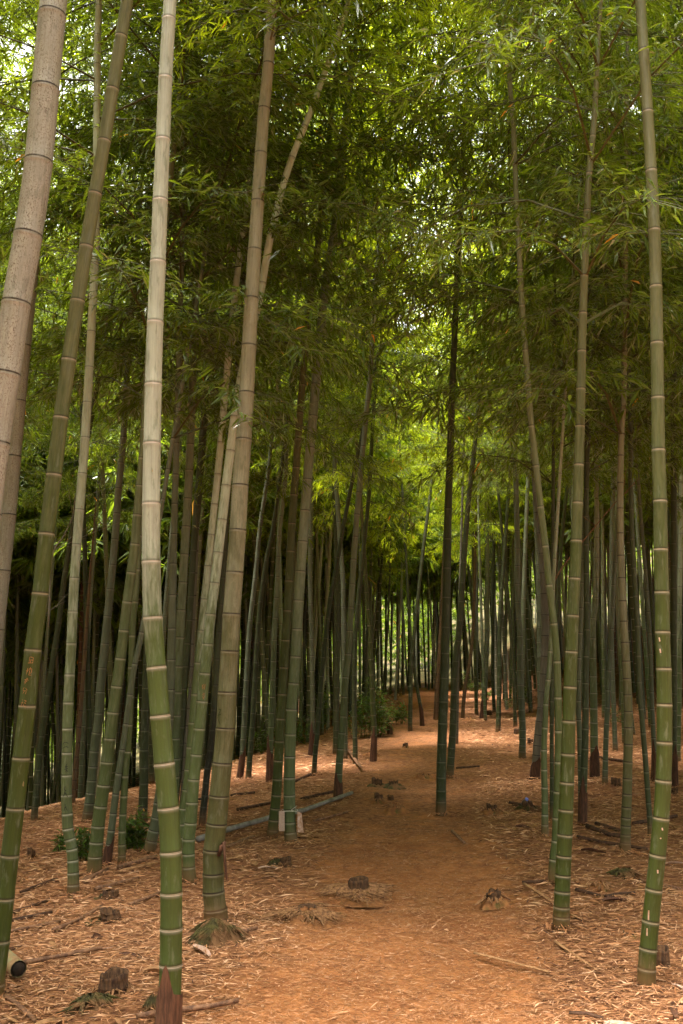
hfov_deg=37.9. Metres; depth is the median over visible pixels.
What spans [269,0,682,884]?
bamboo
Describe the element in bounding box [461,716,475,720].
bamboo stump
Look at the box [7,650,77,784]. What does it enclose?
bamboo
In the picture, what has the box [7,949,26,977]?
cut cane
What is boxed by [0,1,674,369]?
sky
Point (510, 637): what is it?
bamboo
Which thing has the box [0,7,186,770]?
bamboo
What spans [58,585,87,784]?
bamboo
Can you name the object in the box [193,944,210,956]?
sheath flake
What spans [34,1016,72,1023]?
sheath flake
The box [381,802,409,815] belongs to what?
bamboo stump
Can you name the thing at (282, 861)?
bamboo stump
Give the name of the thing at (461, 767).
fallen cane
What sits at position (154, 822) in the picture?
bamboo
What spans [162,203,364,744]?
bamboo
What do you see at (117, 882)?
fallen cane
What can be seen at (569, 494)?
bamboo
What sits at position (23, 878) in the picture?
bamboo stump
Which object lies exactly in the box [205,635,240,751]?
bamboo
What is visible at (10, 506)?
bamboo
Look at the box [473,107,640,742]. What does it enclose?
bamboo
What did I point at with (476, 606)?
bamboo
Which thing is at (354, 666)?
bamboo
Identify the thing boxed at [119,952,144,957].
sheath flake
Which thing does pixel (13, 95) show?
bamboo
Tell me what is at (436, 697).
bamboo
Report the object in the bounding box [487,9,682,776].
bamboo
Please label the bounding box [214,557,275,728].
bamboo
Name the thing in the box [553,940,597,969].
fallen cane
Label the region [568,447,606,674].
bamboo
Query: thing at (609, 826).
fallen cane
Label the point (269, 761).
bamboo
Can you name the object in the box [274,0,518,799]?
bamboo
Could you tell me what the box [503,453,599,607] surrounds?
bamboo
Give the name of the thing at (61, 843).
shrub
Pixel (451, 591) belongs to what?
bamboo
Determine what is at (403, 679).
bamboo
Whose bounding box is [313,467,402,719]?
bamboo
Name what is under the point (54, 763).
bamboo
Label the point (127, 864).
fallen cane
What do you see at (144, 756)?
bamboo
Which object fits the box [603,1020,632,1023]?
sheath flake
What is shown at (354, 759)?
fallen cane
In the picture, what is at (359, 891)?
bamboo stump
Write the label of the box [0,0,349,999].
bamboo
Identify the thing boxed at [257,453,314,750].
bamboo
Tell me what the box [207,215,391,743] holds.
bamboo
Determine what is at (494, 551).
bamboo
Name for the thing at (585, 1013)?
fallen cane
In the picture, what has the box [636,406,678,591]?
bamboo
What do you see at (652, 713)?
bamboo
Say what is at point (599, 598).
bamboo
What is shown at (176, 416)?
bamboo
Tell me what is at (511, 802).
fallen cane
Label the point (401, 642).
bamboo
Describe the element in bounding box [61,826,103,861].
shrub
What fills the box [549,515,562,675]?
bamboo
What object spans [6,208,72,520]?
bamboo
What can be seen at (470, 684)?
shrub
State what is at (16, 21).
bamboo
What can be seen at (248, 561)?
bamboo
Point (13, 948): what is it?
sheath flake
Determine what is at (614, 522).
bamboo
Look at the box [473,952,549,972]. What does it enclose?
fallen cane
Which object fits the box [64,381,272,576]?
bamboo
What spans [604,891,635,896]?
fallen cane
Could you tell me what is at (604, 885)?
bamboo stump
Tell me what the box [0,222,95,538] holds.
bamboo
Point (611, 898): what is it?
sheath flake
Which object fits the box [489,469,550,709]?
bamboo
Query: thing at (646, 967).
bamboo
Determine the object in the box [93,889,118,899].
bamboo stump
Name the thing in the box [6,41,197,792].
bamboo
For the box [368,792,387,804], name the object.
bamboo stump
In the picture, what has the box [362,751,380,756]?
bamboo stump
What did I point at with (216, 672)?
bamboo
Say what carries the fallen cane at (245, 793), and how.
on the ground
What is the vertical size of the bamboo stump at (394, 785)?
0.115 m
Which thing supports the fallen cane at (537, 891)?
on the ground
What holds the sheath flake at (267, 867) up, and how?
on the ground
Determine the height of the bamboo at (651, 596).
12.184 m
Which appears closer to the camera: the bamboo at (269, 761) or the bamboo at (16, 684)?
the bamboo at (269, 761)
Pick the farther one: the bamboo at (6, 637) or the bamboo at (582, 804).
the bamboo at (6, 637)
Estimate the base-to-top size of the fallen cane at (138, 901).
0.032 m
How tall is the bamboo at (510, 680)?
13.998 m
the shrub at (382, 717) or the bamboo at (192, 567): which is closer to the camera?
the bamboo at (192, 567)
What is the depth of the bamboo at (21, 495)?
20.09 m
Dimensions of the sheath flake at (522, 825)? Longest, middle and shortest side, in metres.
0.186 x 0.032 x 0.025 m
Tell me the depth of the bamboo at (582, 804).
9.56 m
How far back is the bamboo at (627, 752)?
8.13 m
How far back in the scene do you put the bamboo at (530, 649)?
37.86 m
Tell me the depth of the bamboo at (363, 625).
35.22 m
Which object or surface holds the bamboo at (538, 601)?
on the ground
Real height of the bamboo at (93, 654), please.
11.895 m
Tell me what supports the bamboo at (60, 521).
on the ground
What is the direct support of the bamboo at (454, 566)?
on the ground
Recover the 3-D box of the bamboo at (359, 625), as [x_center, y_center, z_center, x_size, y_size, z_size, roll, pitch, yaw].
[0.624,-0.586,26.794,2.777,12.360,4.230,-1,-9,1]
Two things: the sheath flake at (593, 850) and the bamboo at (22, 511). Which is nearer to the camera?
the sheath flake at (593, 850)
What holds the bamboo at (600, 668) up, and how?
on the ground
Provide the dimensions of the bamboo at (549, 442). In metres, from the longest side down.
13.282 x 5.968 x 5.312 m
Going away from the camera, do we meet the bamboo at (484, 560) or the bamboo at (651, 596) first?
the bamboo at (651, 596)
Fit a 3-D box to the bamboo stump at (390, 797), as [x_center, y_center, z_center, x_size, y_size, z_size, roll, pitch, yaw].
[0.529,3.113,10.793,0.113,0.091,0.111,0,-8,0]
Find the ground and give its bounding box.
[0,550,682,1023]
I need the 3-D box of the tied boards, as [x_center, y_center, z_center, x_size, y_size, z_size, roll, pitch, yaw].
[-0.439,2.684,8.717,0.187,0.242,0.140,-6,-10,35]
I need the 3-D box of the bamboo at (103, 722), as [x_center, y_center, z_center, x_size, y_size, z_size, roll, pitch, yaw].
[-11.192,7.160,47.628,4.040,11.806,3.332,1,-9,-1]
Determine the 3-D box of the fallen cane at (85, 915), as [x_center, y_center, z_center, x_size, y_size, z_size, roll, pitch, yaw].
[-1.645,2.547,6.248,0.044,0.047,0.504,-3,-9,21]
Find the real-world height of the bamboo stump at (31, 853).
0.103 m
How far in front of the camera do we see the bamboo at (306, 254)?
8.43 m
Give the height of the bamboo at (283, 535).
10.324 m
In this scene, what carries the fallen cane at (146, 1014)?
on the ground
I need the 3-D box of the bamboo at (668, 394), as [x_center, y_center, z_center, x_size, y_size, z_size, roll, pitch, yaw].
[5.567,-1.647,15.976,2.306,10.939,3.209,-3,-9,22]
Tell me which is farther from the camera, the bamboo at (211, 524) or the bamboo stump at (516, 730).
the bamboo stump at (516, 730)
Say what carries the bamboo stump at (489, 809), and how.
on the ground
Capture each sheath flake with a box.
[9,945,21,950]
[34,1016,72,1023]
[49,941,56,949]
[92,933,101,938]
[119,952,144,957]
[142,966,158,972]
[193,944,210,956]
[258,866,277,867]
[515,824,531,828]
[581,848,605,852]
[602,896,632,900]
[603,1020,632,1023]
[666,861,682,863]
[670,1001,677,1016]
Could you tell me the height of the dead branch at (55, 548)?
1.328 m
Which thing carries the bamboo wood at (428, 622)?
on the ground
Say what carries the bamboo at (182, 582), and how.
on the ground
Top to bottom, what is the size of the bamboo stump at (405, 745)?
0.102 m
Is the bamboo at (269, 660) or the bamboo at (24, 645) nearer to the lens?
the bamboo at (24, 645)
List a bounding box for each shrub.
[48,829,65,851]
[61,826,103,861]
[116,805,158,851]
[254,715,274,753]
[296,710,315,744]
[315,680,340,732]
[339,677,398,737]
[382,702,407,724]
[461,672,480,693]
[502,686,527,708]
[610,708,620,722]
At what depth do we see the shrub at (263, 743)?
18.45 m
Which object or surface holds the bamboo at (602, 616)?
on the ground
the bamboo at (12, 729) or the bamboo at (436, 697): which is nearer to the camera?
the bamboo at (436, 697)
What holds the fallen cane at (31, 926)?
on the ground
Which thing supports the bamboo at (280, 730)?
on the ground
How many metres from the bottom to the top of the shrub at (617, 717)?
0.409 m
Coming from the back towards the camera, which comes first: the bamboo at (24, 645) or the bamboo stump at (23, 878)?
the bamboo at (24, 645)
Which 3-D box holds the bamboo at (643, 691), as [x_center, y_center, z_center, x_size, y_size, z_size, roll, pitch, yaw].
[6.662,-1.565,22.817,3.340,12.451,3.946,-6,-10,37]
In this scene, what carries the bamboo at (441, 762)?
on the ground
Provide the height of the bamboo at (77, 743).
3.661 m
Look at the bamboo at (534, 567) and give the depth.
31.59 m
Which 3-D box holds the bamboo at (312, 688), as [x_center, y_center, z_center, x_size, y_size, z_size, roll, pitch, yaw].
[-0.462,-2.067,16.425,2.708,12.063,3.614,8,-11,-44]
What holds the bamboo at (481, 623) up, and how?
on the ground
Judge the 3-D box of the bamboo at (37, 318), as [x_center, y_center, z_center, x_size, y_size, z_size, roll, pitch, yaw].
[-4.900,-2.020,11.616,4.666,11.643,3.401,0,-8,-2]
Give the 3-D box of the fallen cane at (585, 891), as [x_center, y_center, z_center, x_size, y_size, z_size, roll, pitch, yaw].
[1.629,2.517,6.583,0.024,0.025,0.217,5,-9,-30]
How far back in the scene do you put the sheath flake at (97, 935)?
5.77 m
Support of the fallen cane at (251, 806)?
on the ground
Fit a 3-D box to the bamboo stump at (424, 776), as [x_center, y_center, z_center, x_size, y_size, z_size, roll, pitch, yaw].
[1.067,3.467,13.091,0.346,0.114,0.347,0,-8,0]
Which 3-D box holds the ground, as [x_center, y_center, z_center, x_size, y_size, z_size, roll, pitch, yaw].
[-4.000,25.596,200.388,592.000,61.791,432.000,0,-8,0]
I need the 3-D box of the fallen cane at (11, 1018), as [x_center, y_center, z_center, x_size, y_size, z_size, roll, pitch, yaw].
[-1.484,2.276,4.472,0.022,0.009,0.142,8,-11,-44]
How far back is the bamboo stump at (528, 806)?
10.35 m
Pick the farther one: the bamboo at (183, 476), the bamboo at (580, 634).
the bamboo at (183, 476)
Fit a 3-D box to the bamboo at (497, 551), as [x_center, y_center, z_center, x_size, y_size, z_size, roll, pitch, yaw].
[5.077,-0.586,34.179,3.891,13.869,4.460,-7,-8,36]
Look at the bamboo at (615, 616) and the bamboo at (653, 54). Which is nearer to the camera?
the bamboo at (653, 54)
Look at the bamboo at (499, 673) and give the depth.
20.45 m
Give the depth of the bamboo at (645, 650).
20.64 m
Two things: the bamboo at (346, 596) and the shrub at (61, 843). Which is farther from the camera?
the bamboo at (346, 596)
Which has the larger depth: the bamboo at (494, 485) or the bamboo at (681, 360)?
the bamboo at (494, 485)
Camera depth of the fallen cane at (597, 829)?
8.79 m
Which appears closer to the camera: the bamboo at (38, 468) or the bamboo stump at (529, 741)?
the bamboo at (38, 468)
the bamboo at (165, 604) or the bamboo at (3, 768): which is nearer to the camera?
the bamboo at (165, 604)
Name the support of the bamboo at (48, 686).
on the ground
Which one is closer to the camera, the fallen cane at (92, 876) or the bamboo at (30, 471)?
the fallen cane at (92, 876)
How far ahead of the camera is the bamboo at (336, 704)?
16.36 m
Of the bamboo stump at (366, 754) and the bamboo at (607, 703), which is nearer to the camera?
the bamboo at (607, 703)
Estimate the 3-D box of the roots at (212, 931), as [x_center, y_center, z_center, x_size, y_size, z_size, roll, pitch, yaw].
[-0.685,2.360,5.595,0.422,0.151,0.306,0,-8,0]
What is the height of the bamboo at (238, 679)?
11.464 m
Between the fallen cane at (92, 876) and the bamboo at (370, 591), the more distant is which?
the bamboo at (370, 591)
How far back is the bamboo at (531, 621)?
24.19 m
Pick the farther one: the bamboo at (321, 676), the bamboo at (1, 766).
the bamboo at (1, 766)
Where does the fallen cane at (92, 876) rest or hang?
on the ground
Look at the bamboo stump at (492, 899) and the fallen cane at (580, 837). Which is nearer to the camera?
the bamboo stump at (492, 899)
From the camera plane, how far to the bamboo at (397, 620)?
43.49 m
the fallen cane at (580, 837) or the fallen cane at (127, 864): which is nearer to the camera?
the fallen cane at (127, 864)
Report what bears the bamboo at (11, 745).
on the ground
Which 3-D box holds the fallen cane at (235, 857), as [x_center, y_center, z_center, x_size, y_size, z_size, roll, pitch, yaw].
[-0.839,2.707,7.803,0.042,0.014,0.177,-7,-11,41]
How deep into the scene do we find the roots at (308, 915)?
6.16 m
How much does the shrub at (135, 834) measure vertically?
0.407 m
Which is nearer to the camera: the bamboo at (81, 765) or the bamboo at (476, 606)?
the bamboo at (81, 765)
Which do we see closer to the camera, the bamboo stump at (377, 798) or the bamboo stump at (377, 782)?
the bamboo stump at (377, 798)
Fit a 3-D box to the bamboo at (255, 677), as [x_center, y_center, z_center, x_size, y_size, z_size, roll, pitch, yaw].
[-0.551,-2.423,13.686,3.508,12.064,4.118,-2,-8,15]
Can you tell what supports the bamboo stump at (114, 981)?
on the ground
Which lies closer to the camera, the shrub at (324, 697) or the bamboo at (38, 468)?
the bamboo at (38, 468)
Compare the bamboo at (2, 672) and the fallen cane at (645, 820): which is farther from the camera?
the bamboo at (2, 672)
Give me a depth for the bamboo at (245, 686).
13.63 m
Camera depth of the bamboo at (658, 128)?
9.91 m
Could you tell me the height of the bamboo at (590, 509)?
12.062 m
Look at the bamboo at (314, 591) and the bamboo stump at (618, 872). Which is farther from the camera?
the bamboo at (314, 591)
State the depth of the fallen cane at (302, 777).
12.76 m
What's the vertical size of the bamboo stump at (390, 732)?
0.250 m
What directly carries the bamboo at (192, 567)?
on the ground
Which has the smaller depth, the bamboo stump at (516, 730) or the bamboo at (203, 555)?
the bamboo stump at (516, 730)
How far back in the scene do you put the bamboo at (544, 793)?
8.95 m
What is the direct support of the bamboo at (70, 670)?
on the ground
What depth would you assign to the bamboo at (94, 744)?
10.26 m
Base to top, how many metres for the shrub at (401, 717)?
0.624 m
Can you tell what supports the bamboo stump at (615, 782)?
on the ground
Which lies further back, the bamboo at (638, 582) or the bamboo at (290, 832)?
the bamboo at (638, 582)
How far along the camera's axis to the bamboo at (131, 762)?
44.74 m
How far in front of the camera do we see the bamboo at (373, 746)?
15.74 m
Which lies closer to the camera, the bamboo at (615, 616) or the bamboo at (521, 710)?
the bamboo at (521, 710)
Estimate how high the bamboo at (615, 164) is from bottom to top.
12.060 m
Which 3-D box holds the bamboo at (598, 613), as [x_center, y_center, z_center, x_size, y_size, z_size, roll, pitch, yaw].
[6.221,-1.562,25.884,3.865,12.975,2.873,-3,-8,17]
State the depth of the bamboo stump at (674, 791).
11.22 m
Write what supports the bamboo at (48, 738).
on the ground
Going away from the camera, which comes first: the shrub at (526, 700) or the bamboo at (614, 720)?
the bamboo at (614, 720)
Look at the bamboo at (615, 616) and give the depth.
40.74 m
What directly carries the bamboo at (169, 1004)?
on the ground
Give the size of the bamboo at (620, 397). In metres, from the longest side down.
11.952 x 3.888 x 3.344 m
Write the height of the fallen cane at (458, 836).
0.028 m
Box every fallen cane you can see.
[2,1014,18,1022]
[4,992,37,1021]
[11,920,60,932]
[12,910,52,921]
[13,898,49,913]
[20,877,57,893]
[23,946,102,964]
[51,904,102,931]
[82,867,108,882]
[94,876,138,890]
[116,854,157,869]
[118,861,158,872]
[128,891,159,905]
[136,1010,155,1018]
[183,998,238,1011]
[195,791,353,841]
[226,855,243,859]
[230,791,254,796]
[236,801,270,810]
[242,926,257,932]
[295,773,311,782]
[300,790,333,799]
[313,811,347,821]
[348,749,361,766]
[451,830,465,843]
[456,765,479,768]
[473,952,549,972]
[509,801,540,807]
[522,879,547,883]
[522,882,553,901]
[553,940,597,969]
[569,1011,603,1019]
[575,888,600,896]
[576,835,605,844]
[585,824,619,837]
[595,821,619,831]
[599,756,622,762]
[603,840,647,850]
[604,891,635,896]
[632,814,677,824]
[638,878,682,889]
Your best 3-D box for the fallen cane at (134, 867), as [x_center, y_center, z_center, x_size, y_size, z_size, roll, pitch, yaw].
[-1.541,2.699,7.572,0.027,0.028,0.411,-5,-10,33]
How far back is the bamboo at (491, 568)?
38.22 m
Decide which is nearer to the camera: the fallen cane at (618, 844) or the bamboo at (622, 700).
the fallen cane at (618, 844)
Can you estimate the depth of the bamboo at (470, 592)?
37.01 m
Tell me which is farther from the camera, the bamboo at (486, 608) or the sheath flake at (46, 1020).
the bamboo at (486, 608)
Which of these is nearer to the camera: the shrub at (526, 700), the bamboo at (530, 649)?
the shrub at (526, 700)
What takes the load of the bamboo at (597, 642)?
on the ground
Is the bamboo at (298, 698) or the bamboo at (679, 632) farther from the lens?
the bamboo at (298, 698)
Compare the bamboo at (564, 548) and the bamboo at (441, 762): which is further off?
the bamboo at (564, 548)
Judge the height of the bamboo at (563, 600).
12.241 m
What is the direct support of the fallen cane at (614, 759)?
on the ground
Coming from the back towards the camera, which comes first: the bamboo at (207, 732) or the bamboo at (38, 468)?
the bamboo at (207, 732)
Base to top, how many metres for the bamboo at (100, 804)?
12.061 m
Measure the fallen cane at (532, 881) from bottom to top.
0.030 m
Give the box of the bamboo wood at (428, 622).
[0,140,682,814]
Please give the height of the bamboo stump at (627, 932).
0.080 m
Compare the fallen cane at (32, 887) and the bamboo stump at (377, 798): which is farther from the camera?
the bamboo stump at (377, 798)
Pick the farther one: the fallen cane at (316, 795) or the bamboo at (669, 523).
the bamboo at (669, 523)
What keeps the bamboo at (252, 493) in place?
on the ground
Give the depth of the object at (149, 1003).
4.46 m
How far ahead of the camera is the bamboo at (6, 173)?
11.31 m
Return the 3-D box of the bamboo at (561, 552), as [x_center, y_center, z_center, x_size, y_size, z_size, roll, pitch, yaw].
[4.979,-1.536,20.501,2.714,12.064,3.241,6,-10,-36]
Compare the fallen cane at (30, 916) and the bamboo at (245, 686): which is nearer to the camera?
the fallen cane at (30, 916)
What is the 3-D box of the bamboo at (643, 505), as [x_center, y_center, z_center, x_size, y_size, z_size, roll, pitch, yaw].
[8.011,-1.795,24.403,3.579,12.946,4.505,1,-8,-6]
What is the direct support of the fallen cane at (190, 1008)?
on the ground
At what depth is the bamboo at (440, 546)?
25.03 m
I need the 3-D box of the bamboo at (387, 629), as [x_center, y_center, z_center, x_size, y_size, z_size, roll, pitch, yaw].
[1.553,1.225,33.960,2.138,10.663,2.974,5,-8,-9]
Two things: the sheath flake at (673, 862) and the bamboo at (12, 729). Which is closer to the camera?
the sheath flake at (673, 862)
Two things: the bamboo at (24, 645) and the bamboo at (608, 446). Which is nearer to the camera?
the bamboo at (608, 446)
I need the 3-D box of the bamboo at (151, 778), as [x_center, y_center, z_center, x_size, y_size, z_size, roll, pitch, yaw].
[-2.922,-2.203,16.069,4.626,12.881,3.711,1,-8,-4]
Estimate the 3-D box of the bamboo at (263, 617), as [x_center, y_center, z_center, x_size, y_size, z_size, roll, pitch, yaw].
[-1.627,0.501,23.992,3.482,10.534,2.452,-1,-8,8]
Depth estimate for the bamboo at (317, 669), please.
36.41 m
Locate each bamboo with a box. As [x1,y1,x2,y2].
[0,0,66,524]
[0,0,104,181]
[0,0,330,820]
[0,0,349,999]
[0,0,385,822]
[0,0,391,853]
[0,0,404,674]
[0,0,413,864]
[0,0,478,826]
[0,0,478,873]
[0,0,535,865]
[0,0,538,897]
[0,2,90,449]
[0,2,339,822]
[0,3,17,222]
[0,7,33,71]
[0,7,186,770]
[0,16,126,737]
[0,52,128,513]
[0,180,133,546]
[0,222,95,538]
[0,467,80,751]
[0,742,2,787]
[1,168,68,799]
[1,587,27,817]
[2,0,373,794]
[4,177,101,602]
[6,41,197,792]
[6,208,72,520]
[6,617,42,798]
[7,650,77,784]
[8,477,78,703]
[10,464,71,713]
[13,292,131,746]
[14,277,160,806]
[19,476,99,696]
[25,161,215,798]
[35,72,298,784]
[44,420,130,729]
[47,717,49,804]
[53,727,59,799]
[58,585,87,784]
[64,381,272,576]
[65,0,412,847]
[66,595,121,709]
[72,40,342,805]
[72,502,95,805]
[91,458,208,569]
[92,232,232,532]
[100,29,359,802]
[102,680,138,747]
[109,0,458,779]
[112,109,249,781]
[127,439,307,766]
[130,652,142,778]
[140,0,402,921]
[141,0,182,1023]
[146,0,501,838]
[156,0,520,843]
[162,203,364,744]
[162,481,264,756]
[168,0,428,779]
[177,0,543,884]
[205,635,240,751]
[205,661,211,759]
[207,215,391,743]
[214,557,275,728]
[217,8,421,781]
[224,106,445,754]
[227,0,682,853]
[229,400,384,652]
[229,457,325,753]
[232,47,417,758]
[237,575,284,750]
[244,523,297,650]
[244,548,248,755]
[246,397,397,734]
[247,556,249,728]
[254,68,420,755]
[256,6,560,775]
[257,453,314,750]
[259,53,445,761]
[267,28,499,763]
[267,587,323,693]
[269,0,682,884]
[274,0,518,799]
[297,615,323,720]
[302,567,307,717]
[305,433,387,735]
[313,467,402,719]
[315,629,318,721]
[317,0,682,835]
[318,532,377,629]
[322,501,397,608]
[326,0,682,818]
[327,0,682,933]
[335,237,465,725]
[340,284,402,721]
[341,202,530,730]
[344,0,633,815]
[344,523,415,706]
[345,396,429,711]
[368,16,579,778]
[368,118,572,743]
[371,250,525,719]
[372,482,413,703]
[372,524,441,692]
[387,557,452,687]
[388,46,644,757]
[393,285,531,714]
[395,111,644,703]
[399,427,423,694]
[400,287,550,717]
[405,0,682,797]
[407,64,678,519]
[413,1,682,824]
[414,259,568,726]
[416,248,542,720]
[416,266,571,731]
[416,473,482,690]
[420,449,489,683]
[421,32,650,778]
[422,248,562,717]
[422,495,522,642]
[429,315,499,587]
[435,460,546,703]
[436,466,459,627]
[437,344,477,684]
[438,310,556,676]
[439,450,555,712]
[450,0,682,836]
[451,280,599,712]
[458,102,610,676]
[461,218,609,694]
[464,0,682,784]
[468,481,561,706]
[469,523,532,675]
[472,1,682,787]
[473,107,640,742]
[480,503,548,591]
[484,538,510,665]
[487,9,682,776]
[489,412,570,641]
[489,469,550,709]
[499,1,682,783]
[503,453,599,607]
[506,387,670,717]
[517,5,682,386]
[527,516,625,552]
[528,489,624,562]
[532,481,629,694]
[539,1,682,404]
[541,0,682,259]
[542,232,677,751]
[542,306,646,732]
[545,428,669,711]
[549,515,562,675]
[550,116,650,726]
[557,246,651,734]
[565,427,605,695]
[568,104,682,761]
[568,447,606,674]
[577,0,682,273]
[596,617,598,663]
[599,532,600,618]
[600,113,670,473]
[608,486,631,646]
[615,535,635,642]
[624,441,682,657]
[627,460,670,522]
[635,0,672,988]
[635,549,645,718]
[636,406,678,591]
[637,526,651,612]
[640,250,681,474]
[644,510,650,616]
[645,506,655,676]
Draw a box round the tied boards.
[279,807,303,832]
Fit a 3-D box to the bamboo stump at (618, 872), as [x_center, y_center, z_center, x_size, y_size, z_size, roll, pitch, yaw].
[2.046,2.615,7.189,0.321,0.107,0.302,0,-8,0]
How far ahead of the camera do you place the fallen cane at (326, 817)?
9.89 m
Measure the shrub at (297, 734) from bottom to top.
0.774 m
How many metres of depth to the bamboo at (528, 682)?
25.91 m
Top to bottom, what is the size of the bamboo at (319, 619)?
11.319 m
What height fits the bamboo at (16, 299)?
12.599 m
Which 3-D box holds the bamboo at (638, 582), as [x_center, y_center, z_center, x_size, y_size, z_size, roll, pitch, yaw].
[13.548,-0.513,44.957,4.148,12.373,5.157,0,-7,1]
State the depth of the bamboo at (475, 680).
25.70 m
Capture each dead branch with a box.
[48,487,122,626]
[555,460,647,580]
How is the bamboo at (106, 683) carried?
on the ground
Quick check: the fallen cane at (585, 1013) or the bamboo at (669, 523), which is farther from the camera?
the bamboo at (669, 523)
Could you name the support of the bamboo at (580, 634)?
on the ground
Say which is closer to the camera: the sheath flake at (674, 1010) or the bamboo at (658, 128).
the sheath flake at (674, 1010)
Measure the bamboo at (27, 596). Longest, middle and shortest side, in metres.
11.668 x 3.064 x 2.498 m
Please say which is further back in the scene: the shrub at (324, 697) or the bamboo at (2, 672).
the shrub at (324, 697)
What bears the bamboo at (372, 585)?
on the ground
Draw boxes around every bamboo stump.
[16,875,34,882]
[24,847,41,857]
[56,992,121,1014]
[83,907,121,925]
[90,967,132,995]
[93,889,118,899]
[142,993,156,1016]
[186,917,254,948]
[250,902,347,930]
[267,856,291,867]
[315,875,397,908]
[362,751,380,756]
[367,777,384,787]
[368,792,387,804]
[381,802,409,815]
[383,780,405,789]
[386,723,394,734]
[386,795,394,800]
[401,743,410,747]
[411,772,434,781]
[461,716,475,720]
[472,888,510,909]
[480,803,506,815]
[512,800,541,812]
[513,728,518,733]
[526,738,532,743]
[585,880,613,892]
[604,867,646,879]
[611,777,620,786]
[615,928,639,940]
[656,945,670,968]
[671,787,679,795]
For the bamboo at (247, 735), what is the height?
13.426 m
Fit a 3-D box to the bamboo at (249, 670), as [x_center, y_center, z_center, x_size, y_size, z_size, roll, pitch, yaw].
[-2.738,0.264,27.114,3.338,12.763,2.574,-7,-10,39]
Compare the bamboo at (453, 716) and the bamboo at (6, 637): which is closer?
the bamboo at (453, 716)
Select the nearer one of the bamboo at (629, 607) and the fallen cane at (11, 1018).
the fallen cane at (11, 1018)
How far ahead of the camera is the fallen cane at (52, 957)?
5.27 m
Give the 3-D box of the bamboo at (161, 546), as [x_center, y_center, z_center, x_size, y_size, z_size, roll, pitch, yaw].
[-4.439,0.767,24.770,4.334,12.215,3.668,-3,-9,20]
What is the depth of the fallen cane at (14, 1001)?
4.59 m
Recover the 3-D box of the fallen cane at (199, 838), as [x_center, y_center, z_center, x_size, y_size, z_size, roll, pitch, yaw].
[-0.564,2.997,9.892,0.124,0.124,2.724,-5,-9,31]
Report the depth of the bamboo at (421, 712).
22.59 m
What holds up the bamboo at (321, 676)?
on the ground
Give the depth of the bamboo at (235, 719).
23.45 m
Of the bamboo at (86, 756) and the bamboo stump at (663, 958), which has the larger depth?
the bamboo at (86, 756)
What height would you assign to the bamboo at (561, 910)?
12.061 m
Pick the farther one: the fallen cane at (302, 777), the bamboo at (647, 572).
the bamboo at (647, 572)
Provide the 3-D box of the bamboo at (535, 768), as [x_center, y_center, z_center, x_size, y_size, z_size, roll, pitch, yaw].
[2.638,-2.460,13.617,3.491,12.068,2.615,-5,-10,33]
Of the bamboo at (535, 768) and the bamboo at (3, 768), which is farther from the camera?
the bamboo at (3, 768)
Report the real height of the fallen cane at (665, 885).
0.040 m
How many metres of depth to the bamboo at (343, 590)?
15.76 m
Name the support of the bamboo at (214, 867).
on the ground
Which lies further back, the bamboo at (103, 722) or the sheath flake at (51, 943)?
the bamboo at (103, 722)
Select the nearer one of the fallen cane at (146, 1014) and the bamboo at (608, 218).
the fallen cane at (146, 1014)
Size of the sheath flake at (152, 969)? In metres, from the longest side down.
0.155 x 0.045 x 0.030 m
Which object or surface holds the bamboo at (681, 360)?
on the ground
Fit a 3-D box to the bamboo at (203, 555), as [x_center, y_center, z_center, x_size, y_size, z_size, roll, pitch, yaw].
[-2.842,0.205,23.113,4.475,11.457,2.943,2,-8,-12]
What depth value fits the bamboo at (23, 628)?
25.87 m
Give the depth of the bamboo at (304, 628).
33.13 m
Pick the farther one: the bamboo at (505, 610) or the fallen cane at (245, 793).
the bamboo at (505, 610)
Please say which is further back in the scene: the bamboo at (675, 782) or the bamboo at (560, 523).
the bamboo at (560, 523)
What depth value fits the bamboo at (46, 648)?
19.40 m
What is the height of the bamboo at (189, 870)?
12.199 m
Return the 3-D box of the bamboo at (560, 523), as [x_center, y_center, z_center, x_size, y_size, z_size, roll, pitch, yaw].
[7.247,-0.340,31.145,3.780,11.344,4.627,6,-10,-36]

